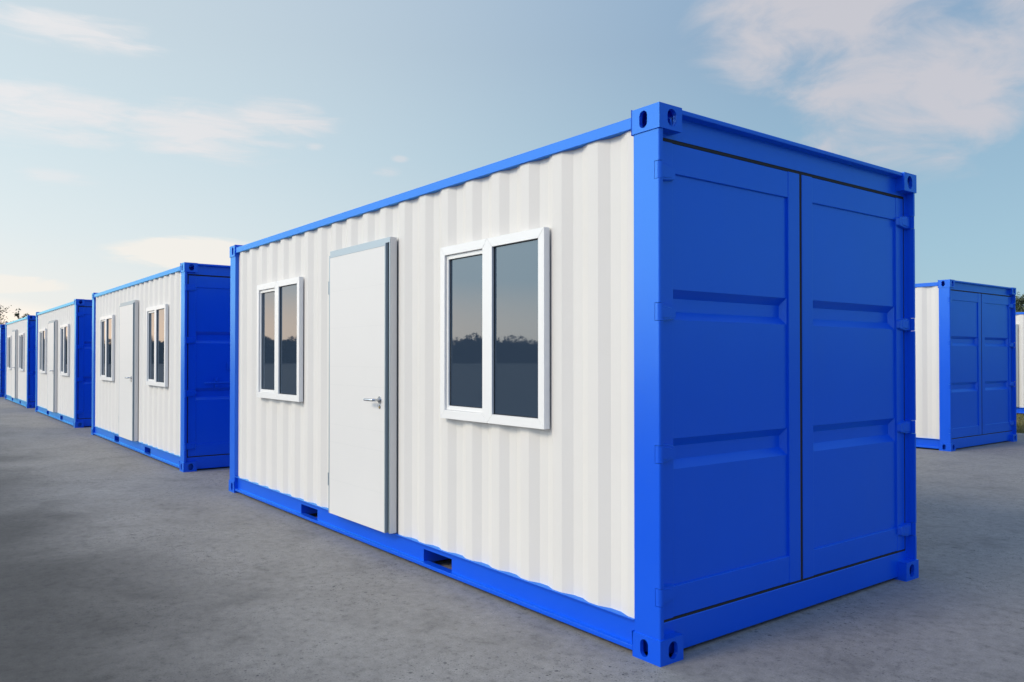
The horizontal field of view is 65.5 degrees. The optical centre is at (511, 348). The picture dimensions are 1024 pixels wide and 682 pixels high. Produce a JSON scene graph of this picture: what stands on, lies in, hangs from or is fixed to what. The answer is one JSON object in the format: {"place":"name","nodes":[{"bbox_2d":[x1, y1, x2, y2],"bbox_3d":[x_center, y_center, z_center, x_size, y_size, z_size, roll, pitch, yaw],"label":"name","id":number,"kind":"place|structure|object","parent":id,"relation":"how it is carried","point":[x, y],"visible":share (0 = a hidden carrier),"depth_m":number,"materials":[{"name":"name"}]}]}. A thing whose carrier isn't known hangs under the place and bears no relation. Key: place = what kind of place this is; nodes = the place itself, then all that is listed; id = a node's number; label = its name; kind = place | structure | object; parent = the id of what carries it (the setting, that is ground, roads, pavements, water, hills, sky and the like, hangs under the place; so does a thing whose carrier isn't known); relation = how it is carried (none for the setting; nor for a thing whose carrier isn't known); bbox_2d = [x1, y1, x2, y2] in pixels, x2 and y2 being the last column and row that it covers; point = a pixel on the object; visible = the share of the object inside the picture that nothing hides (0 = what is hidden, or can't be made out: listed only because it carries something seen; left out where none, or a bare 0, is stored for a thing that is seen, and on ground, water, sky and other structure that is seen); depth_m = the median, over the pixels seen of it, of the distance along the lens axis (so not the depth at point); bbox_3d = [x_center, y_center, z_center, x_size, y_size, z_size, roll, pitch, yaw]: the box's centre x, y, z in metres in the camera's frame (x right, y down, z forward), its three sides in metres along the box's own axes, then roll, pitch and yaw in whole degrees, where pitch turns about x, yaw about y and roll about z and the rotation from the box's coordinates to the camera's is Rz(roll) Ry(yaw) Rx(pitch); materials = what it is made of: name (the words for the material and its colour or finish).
{"place":"outdoors","nodes":[
{"label":"outdoors","id":0,"kind":"place"},
{"bbox_2d":[0,397,1023,681],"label":"concrete yard","id":1,"kind":"structure","parent":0,"point":[118,563],"depth_m":4.59,"materials":[{"name":"grey concrete"}]},
{"bbox_2d":[0,324,4,396],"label":"office container","id":2,"kind":"object","parent":1,"relation":"on","point":[2,360],"visible":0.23,"depth_m":28.40,"materials":[{"name":"blue metal"}]},
{"bbox_2d":[0,328,4,391],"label":"cargo door","id":3,"kind":"structure","parent":2,"relation":"in","point":[2,351],"depth_m":28.42,"materials":[{"name":"blue paint"}]},
{"bbox_2d":[0,305,13,323],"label":"leafy tree","id":4,"kind":"object","parent":1,"relation":"on","point":[3,315],"visible":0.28,"depth_m":81.28,"materials":[{"name":"green plant"}]},
{"bbox_2d":[5,315,35,407],"bbox_3d":[-14.408,0.396,25.261,2.559,2.595,6.058,0,-1,-37],"label":"office container","id":5,"kind":"object","parent":1,"relation":"on","point":[20,361],"visible":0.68,"depth_m":23.37,"materials":[{"name":"white metal"}]},
{"bbox_2d":[7,335,11,369],"bbox_3d":[-16.318,0.128,25.846,0.040,1.090,1.041,0,-1,-37],"label":"window","id":6,"kind":"structure","parent":5,"relation":"in","point":[9,338],"depth_m":25.80,"materials":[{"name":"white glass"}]},
{"bbox_2d":[11,329,17,397],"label":"entry door","id":7,"kind":"structure","parent":5,"relation":"in","point":[14,387],"depth_m":24.18,"materials":[{"name":"metal"}]},
{"bbox_2d":[19,333,24,370],"bbox_3d":[-14.295,0.098,23.203,0.040,1.090,1.041,0,-1,-37],"label":"window","id":8,"kind":"structure","parent":5,"relation":"in","point":[22,335],"depth_m":23.08,"materials":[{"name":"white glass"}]},
{"bbox_2d":[27,320,35,401],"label":"cargo door","id":9,"kind":"structure","parent":5,"relation":"in","point":[32,323],"depth_m":22.27,"materials":[{"name":"blue paint"}]},
{"bbox_2d":[13,308,28,318],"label":"leafy tree","id":10,"kind":"object","parent":1,"relation":"on","point":[18,314],"visible":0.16,"depth_m":88.55,"materials":[{"name":"green plant"}]},
{"bbox_2d":[35,299,91,427],"bbox_3d":[-9.685,0.328,19.093,2.559,2.595,6.058,0,-1,-37],"label":"office container","id":11,"kind":"object","parent":1,"relation":"on","point":[63,392],"visible":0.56,"depth_m":16.98,"materials":[{"name":"white metal"}]},
{"bbox_2d":[39,328,46,372],"bbox_3d":[-11.596,0.060,19.678,0.040,1.090,1.041,0,-1,-37],"label":"window","id":12,"kind":"structure","parent":11,"relation":"in","point":[42,332],"depth_m":19.61,"materials":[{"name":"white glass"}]},
{"bbox_2d":[47,320,57,411],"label":"entry door","id":13,"kind":"structure","parent":11,"relation":"in","point":[52,325],"depth_m":18.09,"materials":[{"name":"metal"}]},
{"bbox_2d":[60,324,69,375],"bbox_3d":[-9.573,0.030,17.036,0.040,1.090,1.041,0,-1,-37],"label":"window","id":14,"kind":"structure","parent":11,"relation":"in","point":[64,329],"depth_m":16.95,"materials":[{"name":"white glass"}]},
{"bbox_2d":[75,306,91,418],"bbox_3d":[-8.315,0.284,16.398,1.211,2.283,0.101,0,-1,-37],"label":"cargo door","id":15,"kind":"structure","parent":11,"relation":"in","point":[84,313],"depth_m":16.15,"materials":[{"name":"blue paint"}]},
{"bbox_2d":[91,262,229,471],"bbox_3d":[-4.963,0.260,12.926,2.559,2.595,6.058,0,-1,-37],"label":"office container","id":16,"kind":"object","parent":1,"relation":"on","point":[161,366],"visible":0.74,"depth_m":10.46,"materials":[{"name":"white metal"}]},
{"bbox_2d":[100,315,114,380],"bbox_3d":[-6.874,-0.009,13.511,0.040,1.090,1.041,0,-1,-37],"label":"window","id":17,"kind":"structure","parent":16,"relation":"in","point":[107,323],"depth_m":13.46,"materials":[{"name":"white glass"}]},
{"bbox_2d":[119,300,138,440],"bbox_3d":[-5.897,0.328,12.152,0.137,2.089,1.005,0,-1,-37],"label":"entry door","id":18,"kind":"structure","parent":16,"relation":"in","point":[128,311],"depth_m":11.99,"materials":[{"name":"metal"}]},
{"bbox_2d":[146,304,168,386],"bbox_3d":[-4.850,-0.038,10.868,0.040,1.090,1.041,0,-1,-37],"label":"window","id":19,"kind":"structure","parent":16,"relation":"in","point":[157,317],"depth_m":10.82,"materials":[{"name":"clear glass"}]},
{"bbox_2d":[183,274,229,457],"bbox_3d":[-3.592,0.216,10.231,1.211,2.283,0.100,0,-1,-37],"label":"cargo door","id":20,"kind":"structure","parent":16,"relation":"in","point":[207,340],"depth_m":10.06,"materials":[{"name":"blue paint"}]},
{"bbox_2d":[229,102,918,666],"bbox_3d":[-0.241,0.191,6.758,2.559,2.595,6.058,0,-1,-37],"label":"office container","id":21,"kind":"object","parent":1,"relation":"on","point":[639,382],"visible":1,"depth_m":4.48,"materials":[{"name":"white metal"}]},
{"bbox_2d":[257,277,303,401],"bbox_3d":[-2.151,-0.077,7.343,0.040,1.090,1.041,0,-1,-37],"label":"window","id":22,"kind":"structure","parent":21,"relation":"in","point":[279,303],"depth_m":7.29,"materials":[{"name":"clear glass"}]},
{"bbox_2d":[328,237,396,533],"bbox_3d":[-1.175,0.260,5.985,0.137,2.089,1.005,0,-1,-37],"label":"entry door","id":23,"kind":"structure","parent":21,"relation":"in","point":[362,284],"depth_m":5.88,"materials":[{"name":"metal"}]},
{"bbox_2d":[440,227,549,429],"bbox_3d":[-0.128,-0.106,4.701,0.040,1.090,1.041,0,-1,-37],"label":"window","id":24,"kind":"structure","parent":21,"relation":"in","point":[495,291],"depth_m":4.64,"materials":[{"name":"clear glass"}]},
{"bbox_2d":[655,138,801,622],"bbox_3d":[1.130,0.148,4.063,1.211,2.283,0.100,0,-1,-37],"label":"cargo door","id":25,"kind":"structure","parent":21,"relation":"in","point":[729,311],"depth_m":4.06,"materials":[{"name":"blue paint"}]},
{"bbox_2d":[800,172,915,580],"bbox_3d":[2.093,0.156,4.801,1.211,2.283,0.100,0,-1,-37],"label":"cargo door","id":26,"kind":"structure","parent":21,"relation":"in","point":[854,426],"depth_m":4.78,"materials":[{"name":"blue paint"}]},
{"bbox_2d":[913,279,1016,451],"bbox_3d":[5.676,0.283,15.083,2.559,2.595,6.058,0,-1,-37],"label":"office container","id":27,"kind":"object","parent":1,"relation":"on","point":[965,338],"visible":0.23,"depth_m":12.42,"materials":[{"name":"metal"}]},
{"bbox_2d":[948,289,981,438],"bbox_3d":[7.047,0.240,12.388,1.211,2.283,0.101,0,-1,-37],"label":"cargo door","id":28,"kind":"structure","parent":27,"relation":"in","point":[965,386],"depth_m":12.45,"materials":[{"name":"blue paint"}]},
{"bbox_2d":[981,293,1015,434],"bbox_3d":[8.011,0.248,13.126,1.211,2.283,0.101,0,-1,-37],"label":"cargo door","id":29,"kind":"structure","parent":27,"relation":"in","point":[996,344],"depth_m":13.14,"materials":[{"name":"blue paint"}]},
{"bbox_2d":[0,0,1023,322],"label":"sky","id":30,"kind":"structure","parent":0,"point":[139,139],"materials":[{"name":"blue"}]},
{"bbox_2d":[1016,413,1023,432],"bbox_3d":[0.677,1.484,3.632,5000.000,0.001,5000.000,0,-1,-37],"label":"grass ground","id":31,"kind":"structure","parent":0,"point":[1020,420],"depth_m":18.52,"materials":[{"name":"green plant"}]},
{"bbox_2d":[1014,312,1023,413],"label":"office container","id":32,"kind":"object","parent":31,"relation":"on","point":[1019,342],"visible":0.05,"depth_m":20.00,"materials":[{"name":"white metal"}]},
{"bbox_2d":[1014,324,1018,406],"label":"entry door","id":33,"kind":"structure","parent":32,"relation":"in","point":[1017,398],"depth_m":20.02,"materials":[{"name":"metal"}]},
{"bbox_2d":[1015,292,1023,311],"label":"leafy tree","id":34,"kind":"object","parent":31,"relation":"on","point":[1020,301],"visible":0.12,"depth_m":73.08,"materials":[{"name":"green plant"}]}
]}

